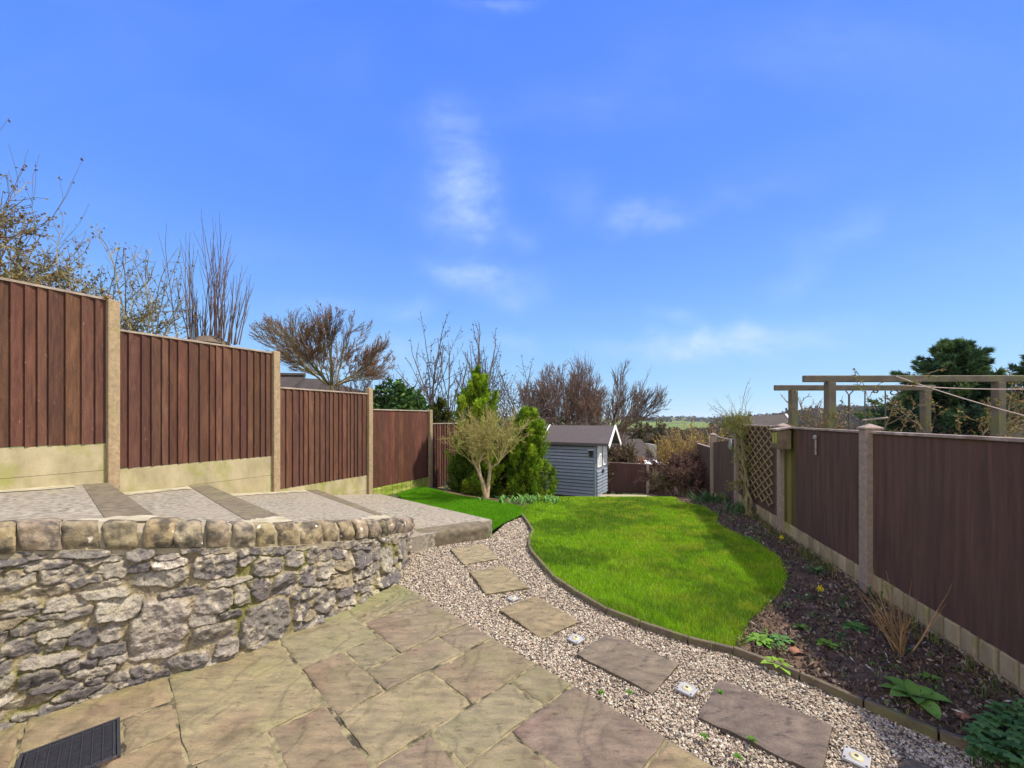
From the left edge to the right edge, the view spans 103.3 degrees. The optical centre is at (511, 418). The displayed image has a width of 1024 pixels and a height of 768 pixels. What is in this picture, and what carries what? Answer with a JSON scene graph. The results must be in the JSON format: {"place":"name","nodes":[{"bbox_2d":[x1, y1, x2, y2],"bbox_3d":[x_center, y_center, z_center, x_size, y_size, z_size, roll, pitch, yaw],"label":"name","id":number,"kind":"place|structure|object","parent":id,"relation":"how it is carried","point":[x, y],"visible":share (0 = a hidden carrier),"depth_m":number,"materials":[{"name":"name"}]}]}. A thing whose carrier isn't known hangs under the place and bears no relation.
{"place":"outdoors","nodes":[
{"label":"outdoors","id":0,"kind":"place"},
{"bbox_2d":[0,584,713,767],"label":"patio paving","id":1,"kind":"structure","parent":0,"point":[223,706],"depth_m":2.12,"materials":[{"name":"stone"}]},
{"bbox_2d":[16,717,120,767],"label":"doormat","id":2,"kind":"object","parent":1,"relation":"on","point":[93,747],"visible":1,"depth_m":1.85,"materials":[{"name":"black plastic"}]},
{"bbox_2d":[396,486,523,536],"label":"lawn","id":3,"kind":"structure","parent":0,"point":[495,511],"depth_m":7.16,"materials":[{"name":"green plant"}]},
{"bbox_2d":[6,416,938,740],"bbox_3d":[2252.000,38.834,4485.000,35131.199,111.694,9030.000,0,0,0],"label":"terrain","id":4,"kind":"structure","parent":0,"point":[686,422],"depth_m":777.24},
{"bbox_2d":[0,118,88,285],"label":"tall bare tree","id":5,"kind":"object","parent":4,"relation":"on","point":[22,169],"visible":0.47,"depth_m":6.97,"materials":[{"name":"brown plant"}]},
{"bbox_2d":[0,169,127,328],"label":"hawthorn tree","id":6,"kind":"object","parent":4,"relation":"on","point":[15,273],"visible":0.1,"depth_m":6.01,"materials":[{"name":"brown plant"}]},
{"bbox_2d":[0,483,156,522],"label":"concrete step","id":7,"kind":"object","parent":4,"relation":"on","point":[102,502],"visible":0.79,"depth_m":3.03,"materials":[{"name":"concrete"}]},
{"bbox_2d":[3,212,173,334],"bbox_3d":[-6.877,-1.333,6.186,2.143,4.281,2.151,0,0,0],"label":"hawthorn sapling","id":8,"kind":"object","parent":4,"relation":"on","point":[68,260],"visible":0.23,"depth_m":6.44,"materials":[{"name":"brown plant"}]},
{"bbox_2d":[33,247,198,445],"bbox_3d":[-6.992,-0.978,6.839,3.901,3.579,3.133,0,0,35],"label":"hawthorn sapling","id":9,"kind":"object","parent":4,"relation":"on","point":[122,326],"visible":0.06,"depth_m":7.00,"materials":[{"name":"brown plant"}]},
{"bbox_2d":[60,218,200,338],"bbox_3d":[-6.444,-1.276,7.164,1.925,4.167,1.946,0,0,-12],"label":"hawthorn sapling","id":10,"kind":"object","parent":4,"relation":"on","point":[148,301],"visible":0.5,"depth_m":6.82,"materials":[{"name":"brown plant"}]},
{"bbox_2d":[159,210,254,460],"bbox_3d":[-5.673,-1.562,7.719,1.503,4.765,0.854,0,0,-21],"label":"pollarded tree","id":11,"kind":"object","parent":4,"relation":"on","point":[216,338],"visible":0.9,"depth_m":7.58,"materials":[{"name":"brown plant"}]},
{"bbox_2d":[0,517,415,730],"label":"stone wall","id":12,"kind":"structure","parent":4,"relation":"on","point":[91,609],"depth_m":2.41,"materials":[{"name":"stone"}]},
{"bbox_2d":[123,485,292,523],"bbox_3d":[-3.154,0.921,3.855,3.440,0.390,0.942,0,0,44],"label":"concrete step","id":13,"kind":"object","parent":4,"relation":"on","point":[203,503],"visible":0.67,"depth_m":3.72,"materials":[{"name":"concrete"}]},
{"bbox_2d":[0,277,542,494],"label":"timber fence","id":14,"kind":"object","parent":4,"relation":"on","point":[77,369],"visible":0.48,"depth_m":5.00,"materials":[{"name":"wood"}]},
{"bbox_2d":[231,489,390,521],"bbox_3d":[-2.622,1.163,4.828,1.514,0.556,4.061,0,0,-39],"label":"concrete step","id":15,"kind":"object","parent":4,"relation":"on","point":[302,505],"visible":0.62,"depth_m":4.76,"materials":[{"name":"concrete"}]},
{"bbox_2d":[248,298,396,390],"bbox_3d":[-5.004,-0.918,11.024,3.512,4.221,3.783,0,0,-14],"label":"red twigged tree","id":16,"kind":"object","parent":4,"relation":"on","point":[296,345],"visible":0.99,"depth_m":10.41,"materials":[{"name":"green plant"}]},
{"bbox_2d":[280,373,375,396],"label":"neighbour house","id":17,"kind":"structure","parent":4,"relation":"on","point":[294,380],"depth_m":18.64,"materials":[{"name":"tile"}]},
{"bbox_2d":[319,360,432,402],"bbox_3d":[-4.787,-0.034,13.719,3.010,4.728,3.856,0,0,35],"label":"bare shrub","id":18,"kind":"object","parent":4,"relation":"on","point":[360,382],"visible":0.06,"depth_m":13.42,"materials":[{"name":"brown plant"}]},
{"bbox_2d":[373,376,430,410],"bbox_3d":[-3.341,0.147,12.066,2.376,2.963,2.140,0,0,0],"label":"laurel shrub","id":19,"kind":"object","parent":4,"relation":"on","point":[403,397],"visible":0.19,"depth_m":11.73,"materials":[{"name":"green plant"}]},
{"bbox_2d":[333,494,491,553],"bbox_3d":[-1.913,1.508,6.323,1.567,0.423,3.720,0,0,-38],"label":"concrete step","id":20,"kind":"object","parent":4,"relation":"on","point":[436,526],"visible":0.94,"depth_m":5.48,"materials":[{"name":"concrete"}]},
{"bbox_2d":[381,337,465,421],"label":"birch sapling","id":21,"kind":"object","parent":4,"relation":"on","point":[449,385],"visible":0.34,"depth_m":15.81,"materials":[{"name":"brown plant"}]},
{"bbox_2d":[405,312,462,411],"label":"birch sapling","id":22,"kind":"object","parent":4,"relation":"on","point":[435,369],"visible":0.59,"depth_m":13.48,"materials":[{"name":"brown plant"}]},
{"bbox_2d":[430,396,452,422],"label":"conifer","id":23,"kind":"object","parent":4,"relation":"on","point":[440,414],"visible":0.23,"depth_m":12.88,"materials":[{"name":"green plant"}]},
{"bbox_2d":[422,339,482,422],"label":"birch sapling","id":24,"kind":"object","parent":4,"relation":"on","point":[438,377],"visible":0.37,"depth_m":13.98,"materials":[{"name":"brown plant"}]},
{"bbox_2d":[429,487,528,505],"bbox_3d":[-0.429,1.973,9.993,2.747,0.924,5.669,0,0,12],"label":"flower bed","id":25,"kind":"object","parent":4,"relation":"on","point":[453,492],"visible":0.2,"depth_m":8.61,"materials":[{"name":"soil"}]},
{"bbox_2d":[444,449,476,494],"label":"golden conifer","id":26,"kind":"object","parent":25,"relation":"on","point":[461,467],"visible":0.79,"depth_m":8.97,"materials":[{"name":"green plant"}]},
{"bbox_2d":[444,365,512,497],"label":"golden conifer","id":27,"kind":"object","parent":25,"relation":"on","point":[476,392],"visible":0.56,"depth_m":9.22,"materials":[{"name":"green plant"}]},
{"bbox_2d":[439,404,533,498],"bbox_3d":[-0.481,0.609,7.970,1.438,1.880,1.710,0,0,44],"label":"contorted shrub","id":28,"kind":"object","parent":25,"relation":"on","point":[480,442],"visible":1,"depth_m":7.83,"materials":[{"name":"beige plant"}]},
{"bbox_2d":[484,426,514,497],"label":"golden conifer","id":29,"kind":"object","parent":25,"relation":"on","point":[503,478],"visible":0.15,"depth_m":9.75,"materials":[{"name":"green plant"}]},
{"bbox_2d":[504,405,544,498],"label":"golden conifer","id":30,"kind":"object","parent":25,"relation":"on","point":[524,470],"visible":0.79,"depth_m":9.13,"materials":[{"name":"green plant"}]},
{"bbox_2d":[479,493,569,505],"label":"bluebell clump","id":31,"kind":"object","parent":25,"relation":"on","point":[521,499],"visible":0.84,"depth_m":7.43,"materials":[{"name":"green plant"}]},
{"bbox_2d":[509,407,559,497],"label":"golden conifer","id":32,"kind":"object","parent":25,"relation":"on","point":[539,450],"visible":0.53,"depth_m":9.30,"materials":[{"name":"green plant"}]},
{"bbox_2d":[458,320,507,412],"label":"birch sapling","id":33,"kind":"object","parent":4,"relation":"on","point":[478,357],"visible":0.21,"depth_m":15.82,"materials":[{"name":"brown plant"}]},
{"bbox_2d":[453,323,515,423],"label":"birch sapling","id":34,"kind":"object","parent":4,"relation":"on","point":[499,398],"visible":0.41,"depth_m":15.69,"materials":[{"name":"brown plant"}]},
{"bbox_2d":[452,346,563,426],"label":"bare tree","id":35,"kind":"object","parent":4,"relation":"on","point":[535,398],"visible":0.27,"depth_m":15.98,"materials":[{"name":"brown plant"}]},
{"bbox_2d":[488,353,626,445],"bbox_3d":[1.014,0.262,16.735,6.705,5.893,5.394,0,0,-36],"label":"bare tree","id":36,"kind":"object","parent":4,"relation":"on","point":[511,400],"visible":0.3,"depth_m":16.39,"materials":[{"name":"brown plant"}]},
{"bbox_2d":[510,356,610,424],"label":"bare tree","id":37,"kind":"object","parent":4,"relation":"on","point":[583,386],"visible":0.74,"depth_m":18.14,"materials":[{"name":"brown plant"}]},
{"bbox_2d":[537,350,651,461],"bbox_3d":[3.813,0.112,19.775,5.988,7.224,4.044,0,0,29],"label":"bare tree","id":38,"kind":"object","parent":4,"relation":"on","point":[630,418],"visible":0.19,"depth_m":18.79,"materials":[{"name":"brown plant"}]},
{"bbox_2d":[557,358,670,493],"bbox_3d":[4.814,0.392,21.137,6.025,6.954,5.741,0,0,0],"label":"bare tree","id":39,"kind":"object","parent":4,"relation":"on","point":[654,402],"visible":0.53,"depth_m":19.99,"materials":[{"name":"brown plant"}]},
{"bbox_2d":[607,439,639,493],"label":"bare tree","id":40,"kind":"object","parent":4,"relation":"on","point":[623,455],"visible":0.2,"depth_m":18.80,"materials":[{"name":"brown plant"}]},
{"bbox_2d":[600,494,646,496],"bbox_3d":[2.600,2.734,14.300,5.200,1.235,7.400,0,0,0],"label":"shed pad","id":41,"kind":"object","parent":4,"relation":"on","point":[617,495],"visible":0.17,"depth_m":14.70,"materials":[{"name":"concrete"}]},
{"bbox_2d":[542,424,620,496],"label":"garden shed","id":42,"kind":"structure","parent":41,"relation":"on","point":[580,471],"depth_m":11.31,"materials":[{"name":"blue paint"}]},
{"bbox_2d":[596,446,602,496],"bbox_3d":[2.436,1.399,11.246,0.067,1.472,0.515,0,0,28],"label":"door","id":43,"kind":"structure","parent":42,"relation":"in","point":[599,471],"depth_m":11.17,"materials":[{"name":"blue paint"}]},
{"bbox_2d":[602,446,607,492],"bbox_3d":[2.684,1.399,11.717,0.067,1.472,0.520,0,0,28],"label":"door","id":44,"kind":"structure","parent":42,"relation":"in","point":[604,448],"depth_m":11.71,"materials":[{"name":"blue paint"}]},
{"bbox_2d":[611,432,645,452],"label":"long house","id":45,"kind":"structure","parent":4,"relation":"on","point":[623,436],"depth_m":47.77,"materials":[{"name":"tile"}]},
{"bbox_2d":[604,462,673,494],"bbox_3d":[2.337,2.865,18.681,11.390,1.970,0.120,0,0,27],"label":"timber fence","id":46,"kind":"object","parent":4,"relation":"on","point":[625,475],"visible":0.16,"depth_m":17.32,"materials":[{"name":"wood"}]},
{"bbox_2d":[627,439,656,459],"bbox_3d":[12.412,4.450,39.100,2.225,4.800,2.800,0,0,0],"label":"cottage","id":47,"kind":"structure","parent":4,"relation":"on","point":[640,445],"depth_m":38.95,"materials":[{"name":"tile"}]},
{"bbox_2d":[624,415,679,462],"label":"valley tree","id":48,"kind":"object","parent":4,"relation":"on","point":[640,430],"visible":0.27,"depth_m":41.47,"materials":[{"name":"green plant"}]},
{"bbox_2d":[498,404,989,452],"bbox_3d":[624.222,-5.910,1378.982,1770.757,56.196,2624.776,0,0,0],"label":"woodland","id":49,"kind":"object","parent":4,"relation":"on","point":[856,421],"visible":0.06,"depth_m":391.22,"materials":[{"name":"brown plant"}]},
{"bbox_2d":[747,414,787,425],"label":"stone barn","id":50,"kind":"structure","parent":4,"relation":"on","point":[774,420],"depth_m":26.42,"materials":[{"name":"stone"}]},
{"bbox_2d":[521,513,1022,767],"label":"lawn edging","id":51,"kind":"object","parent":4,"relation":"on","point":[923,728],"visible":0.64,"depth_m":2.46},
{"bbox_2d":[800,396,853,428],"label":"climbing rose","id":52,"kind":"object","parent":4,"relation":"on","point":[839,417],"visible":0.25,"depth_m":6.11,"materials":[{"name":"brown plant"}]},
{"bbox_2d":[648,494,1023,755],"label":"flower bed","id":53,"kind":"object","parent":4,"relation":"on","point":[856,674],"visible":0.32,"depth_m":2.73,"materials":[{"name":"brown bark"}]},
{"bbox_2d":[633,447,709,496],"bbox_3d":[4.517,1.398,10.292,2.013,1.374,2.303,0,0,-23],"label":"barberry shrub","id":54,"kind":"object","parent":53,"relation":"on","point":[673,470],"visible":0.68,"depth_m":10.11,"materials":[{"name":"brown plant"}]},
{"bbox_2d":[645,468,697,496],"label":"barberry shrub","id":55,"kind":"object","parent":53,"relation":"on","point":[656,476],"visible":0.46,"depth_m":10.48,"materials":[{"name":"brown plant"}]},
{"bbox_2d":[644,414,728,495],"bbox_3d":[5.232,1.077,11.483,2.609,2.430,2.323,0,0,0],"label":"forsythia shrub","id":56,"kind":"object","parent":53,"relation":"on","point":[664,454],"visible":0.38,"depth_m":11.65,"materials":[{"name":"brown plant"}]},
{"bbox_2d":[688,491,730,503],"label":"daffodil clump","id":57,"kind":"object","parent":53,"relation":"on","point":[706,497],"visible":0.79,"depth_m":7.44,"materials":[{"name":"green plant"}]},
{"bbox_2d":[708,377,754,516],"bbox_3d":[3.762,0.424,6.830,0.836,2.281,1.020,0,0,-20],"label":"climbing shrub","id":58,"kind":"object","parent":53,"relation":"on","point":[732,418],"visible":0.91,"depth_m":6.77,"materials":[{"name":"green plant"}]},
{"bbox_2d":[719,499,756,514],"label":"daffodil clump","id":59,"kind":"object","parent":53,"relation":"on","point":[736,508],"visible":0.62,"depth_m":6.52,"materials":[{"name":"green plant"}]},
{"bbox_2d":[744,632,773,649],"bbox_3d":[1.696,1.517,2.777,0.191,0.053,0.206,0,0,43],"label":"foxglove rosette","id":60,"kind":"object","parent":53,"relation":"on","point":[763,639],"visible":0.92,"depth_m":2.76,"materials":[{"name":"green plant"}]},
{"bbox_2d":[761,656,791,674],"bbox_3d":[1.628,1.517,2.518,0.185,0.044,0.150,0,0,41],"label":"foxglove rosette","id":61,"kind":"object","parent":53,"relation":"on","point":[775,665],"visible":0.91,"depth_m":2.50,"materials":[{"name":"green plant"}]},
{"bbox_2d":[768,633,794,645],"bbox_3d":[1.837,1.516,2.782,0.177,0.042,0.159,0,0,0],"label":"foxglove rosette","id":62,"kind":"object","parent":53,"relation":"on","point":[784,637],"visible":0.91,"depth_m":2.77,"materials":[{"name":"green plant"}]},
{"bbox_2d":[788,647,802,655],"bbox_3d":[1.848,1.513,2.635,0.081,0.025,0.063,0,0,0],"label":"clay shard","id":63,"kind":"object","parent":53,"relation":"on","point":[794,649],"visible":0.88,"depth_m":2.64,"materials":[{"name":"ceramic"}]},
{"bbox_2d":[791,622,811,633],"bbox_3d":[2.106,1.517,2.935,0.149,0.036,0.126,0,0,0],"label":"foxglove rosette","id":64,"kind":"object","parent":53,"relation":"on","point":[801,626],"visible":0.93,"depth_m":2.95,"materials":[{"name":"green plant"}]},
{"bbox_2d":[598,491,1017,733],"bbox_3d":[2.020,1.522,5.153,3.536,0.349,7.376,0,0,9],"label":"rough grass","id":65,"kind":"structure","parent":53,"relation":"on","point":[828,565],"depth_m":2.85,"materials":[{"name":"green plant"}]},
{"bbox_2d":[802,564,829,575],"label":"feathery plant","id":66,"kind":"object","parent":53,"relation":"on","point":[815,570],"visible":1,"depth_m":4.00,"materials":[{"name":"green plant"}]},
{"bbox_2d":[689,496,953,727],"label":"bed weeds","id":67,"kind":"object","parent":53,"relation":"on","point":[886,702],"visible":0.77,"depth_m":2.80,"materials":[{"name":"green plant"}]},
{"bbox_2d":[816,638,838,648],"bbox_3d":[2.117,1.518,2.730,0.146,0.038,0.145,0,0,16],"label":"foxglove rosette","id":68,"kind":"object","parent":53,"relation":"on","point":[820,641],"visible":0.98,"depth_m":2.73,"materials":[{"name":"green plant"}]},
{"bbox_2d":[842,621,869,633],"bbox_3d":[2.497,1.517,2.951,0.204,0.053,0.180,0,0,-39],"label":"foxglove rosette","id":69,"kind":"object","parent":53,"relation":"on","point":[855,625],"visible":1,"depth_m":2.94,"materials":[{"name":"green plant"}]},
{"bbox_2d":[858,564,951,655],"bbox_3d":[2.544,1.263,2.656,0.600,0.579,0.385,0,0,-31],"label":"bare twig shrub","id":70,"kind":"object","parent":53,"relation":"on","point":[902,639],"visible":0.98,"depth_m":2.62,"materials":[{"name":"brown plant"}]},
{"bbox_2d":[880,676,952,718],"bbox_3d":[2.204,1.509,2.223,0.276,0.078,0.286,0,0,-33],"label":"foxglove rosette","id":71,"kind":"object","parent":53,"relation":"on","point":[900,687],"visible":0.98,"depth_m":2.20,"materials":[{"name":"green plant"}]},
{"bbox_2d":[916,671,944,682],"bbox_3d":[2.459,1.520,2.384,0.097,0.031,0.121,0,0,-37],"label":"foxglove rosette","id":72,"kind":"object","parent":53,"relation":"on","point":[933,676],"visible":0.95,"depth_m":2.38,"materials":[{"name":"green plant"}]},
{"bbox_2d":[955,711,973,720],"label":"fallen leaf","id":73,"kind":"object","parent":53,"relation":"on","point":[964,714],"visible":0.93,"depth_m":2.06,"materials":[{"name":"plant"}]},
{"bbox_2d":[962,698,1023,767],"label":"geranium clump","id":74,"kind":"object","parent":53,"relation":"on","point":[987,724],"visible":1,"depth_m":1.85,"materials":[{"name":"green plant"}]},
{"bbox_2d":[674,423,1023,692],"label":"timber fence","id":75,"kind":"object","parent":4,"relation":"on","point":[929,519],"visible":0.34,"depth_m":3.02,"materials":[{"name":"wood"}]},
{"bbox_2d":[738,425,773,505],"bbox_3d":[3.837,0.680,6.438,0.022,1.155,1.594,0,0,14],"label":"trellis","id":76,"kind":"object","parent":75,"relation":"attached to","point":[766,488],"visible":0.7,"depth_m":6.18,"materials":[{"name":"brown wood"}]},
{"bbox_2d":[769,426,792,448],"bbox_3d":[3.448,0.242,5.187,0.200,0.285,0.250,0,0,14],"label":"bird feeder","id":77,"kind":"object","parent":75,"relation":"attached to","point":[781,437],"visible":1,"depth_m":5.10,"materials":[{"name":"wood"}]},
{"bbox_2d":[845,390,853,429],"bbox_3d":[5.497,0.542,6.600,0.136,2.017,0.028,0,0,0],"label":"clothes prop","id":78,"kind":"object","parent":4,"relation":"on","point":[849,409],"visible":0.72,"depth_m":6.59,"materials":[{"name":"metal"}]},
{"bbox_2d":[774,385,935,436],"bbox_3d":[6.251,0.618,7.400,2.921,2.463,0.110,0,0,0],"label":"pergola","id":79,"kind":"object","parent":4,"relation":"on","point":[924,409],"visible":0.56,"depth_m":7.37,"materials":[{"name":"wood"}]},
{"bbox_2d":[862,390,898,430],"bbox_3d":[6.676,-0.128,7.346,0.648,0.798,0.047,0,0,0],"label":"rope trapeze","id":80,"kind":"object","parent":79,"relation":"hanging from","point":[869,419],"visible":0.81,"depth_m":7.34,"materials":[{"name":"wood"}]},
{"bbox_2d":[780,367,946,432],"bbox_3d":[4.684,0.441,5.741,1.516,2.224,1.702,0,0,0],"label":"climbing rose","id":81,"kind":"object","parent":4,"relation":"on","point":[832,416],"visible":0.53,"depth_m":5.40,"materials":[{"name":"brown plant"}]},
{"bbox_2d":[802,375,1023,441],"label":"pergola","id":82,"kind":"object","parent":4,"relation":"on","point":[998,421],"visible":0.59,"depth_m":5.87,"materials":[{"name":"wood"}]},
{"bbox_2d":[896,376,1023,415],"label":"washing line","id":83,"kind":"object","parent":82,"relation":"attached to","point":[964,398],"visible":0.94,"depth_m":5.24,"materials":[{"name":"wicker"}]},
{"bbox_2d":[902,385,1023,389],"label":"washing line","id":84,"kind":"object","parent":82,"relation":"attached to","point":[966,388],"visible":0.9,"depth_m":5.42,"materials":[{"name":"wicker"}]},
{"bbox_2d":[852,336,1023,437],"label":"cypress tree","id":85,"kind":"object","parent":4,"relation":"on","point":[958,356],"visible":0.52,"depth_m":13.15,"materials":[{"name":"green plant"}]},
{"bbox_2d":[882,386,1023,441],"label":"climbing rose","id":86,"kind":"object","parent":4,"relation":"on","point":[901,408],"visible":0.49,"depth_m":6.64,"materials":[{"name":"brown plant"}]},
{"bbox_2d":[936,354,1023,438],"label":"cypress tree","id":87,"kind":"object","parent":4,"relation":"on","point":[1019,370],"visible":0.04,"depth_m":14.15,"materials":[{"name":"green plant"}]},
{"bbox_2d":[970,370,1023,440],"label":"climbing rose","id":88,"kind":"object","parent":4,"relation":"on","point":[1013,426],"visible":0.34,"depth_m":6.25,"materials":[{"name":"green plant"}]},
{"bbox_2d":[1006,420,1023,442],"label":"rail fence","id":89,"kind":"object","parent":4,"relation":"on","point":[1017,434],"depth_m":9.02,"materials":[{"name":"brown wood"}]},
{"bbox_2d":[0,0,1023,417],"label":"sky","id":90,"kind":"structure","parent":0,"point":[713,196],"materials":[{"name":"blue"}]},
{"bbox_2d":[615,455,647,494],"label":"bare tree","id":91,"kind":"object","parent":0,"point":[641,461],"visible":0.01,"depth_m":19.59,"materials":[{"name":"brown plant"}]},
{"bbox_2d":[519,496,787,647],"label":"lawn","id":92,"kind":"structure","parent":0,"point":[671,593],"depth_m":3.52,"materials":[{"name":"green plant"}]},
{"bbox_2d":[531,494,557,501],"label":"bluebell clump","id":93,"kind":"object","parent":92,"relation":"on","point":[536,498],"visible":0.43,"depth_m":7.69,"materials":[{"name":"green plant"}]},
{"bbox_2d":[390,517,1005,767],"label":"gravel","id":94,"kind":"structure","parent":0,"point":[503,539],"depth_m":2.46,"materials":[{"name":"beige gravel"}]},
{"bbox_2d":[450,545,498,566],"bbox_3d":[-0.432,1.541,4.596,0.416,0.062,0.534,0,0,-24],"label":"stepping stone","id":95,"kind":"object","parent":94,"relation":"on","point":[469,555],"visible":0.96,"depth_m":4.54,"materials":[{"name":"stone"}]},
{"bbox_2d":[469,566,527,595],"bbox_3d":[-0.144,1.541,3.865,0.399,0.062,0.570,0,0,-21],"label":"stepping stone","id":96,"kind":"object","parent":94,"relation":"on","point":[499,580],"visible":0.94,"depth_m":3.79,"materials":[{"name":"stone"}]},
{"bbox_2d":[506,595,519,601],"bbox_3d":[0.009,1.530,3.461,0.085,0.020,0.085,0,0,-44],"label":"garden light","id":97,"kind":"object","parent":94,"relation":"on","point":[512,598],"visible":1,"depth_m":3.45,"materials":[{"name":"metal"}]},
{"bbox_2d":[499,596,578,639],"bbox_3d":[0.207,1.542,3.154,0.388,0.059,0.515,0,0,-37],"label":"stepping stone","id":98,"kind":"object","parent":94,"relation":"on","point":[538,617],"visible":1,"depth_m":3.10,"materials":[{"name":"stone"}]},
{"bbox_2d":[567,633,584,644],"bbox_3d":[0.446,1.530,2.822,0.095,0.020,0.095,0,0,-44],"label":"garden light","id":99,"kind":"object","parent":94,"relation":"on","point":[574,638],"visible":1,"depth_m":2.81,"materials":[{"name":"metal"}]},
{"bbox_2d":[577,635,679,695],"bbox_3d":[0.732,1.541,2.577,0.515,0.062,0.376,0,0,45],"label":"stepping stone","id":100,"kind":"object","parent":94,"relation":"on","point":[646,670],"visible":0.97,"depth_m":2.53,"materials":[{"name":"stone"}]},
{"bbox_2d":[675,681,698,697],"bbox_3d":[0.992,1.530,2.298,0.095,0.020,0.095,0,0,-44],"label":"garden light","id":101,"kind":"object","parent":94,"relation":"on","point":[687,689],"visible":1,"depth_m":2.29,"materials":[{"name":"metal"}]},
{"bbox_2d":[698,680,832,767],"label":"stepping stone","id":102,"kind":"object","parent":94,"relation":"on","point":[790,736],"visible":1,"depth_m":2.01,"materials":[{"name":"stone"}]},
{"bbox_2d":[842,746,871,767],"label":"garden light","id":103,"kind":"object","parent":94,"relation":"on","point":[855,757],"visible":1,"depth_m":1.82,"materials":[{"name":"metal"}]},
{"bbox_2d":[898,758,931,767],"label":"stepping stone","id":104,"kind":"object","parent":94,"relation":"on","point":[908,763],"visible":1,"depth_m":1.79,"materials":[{"name":"stone"}]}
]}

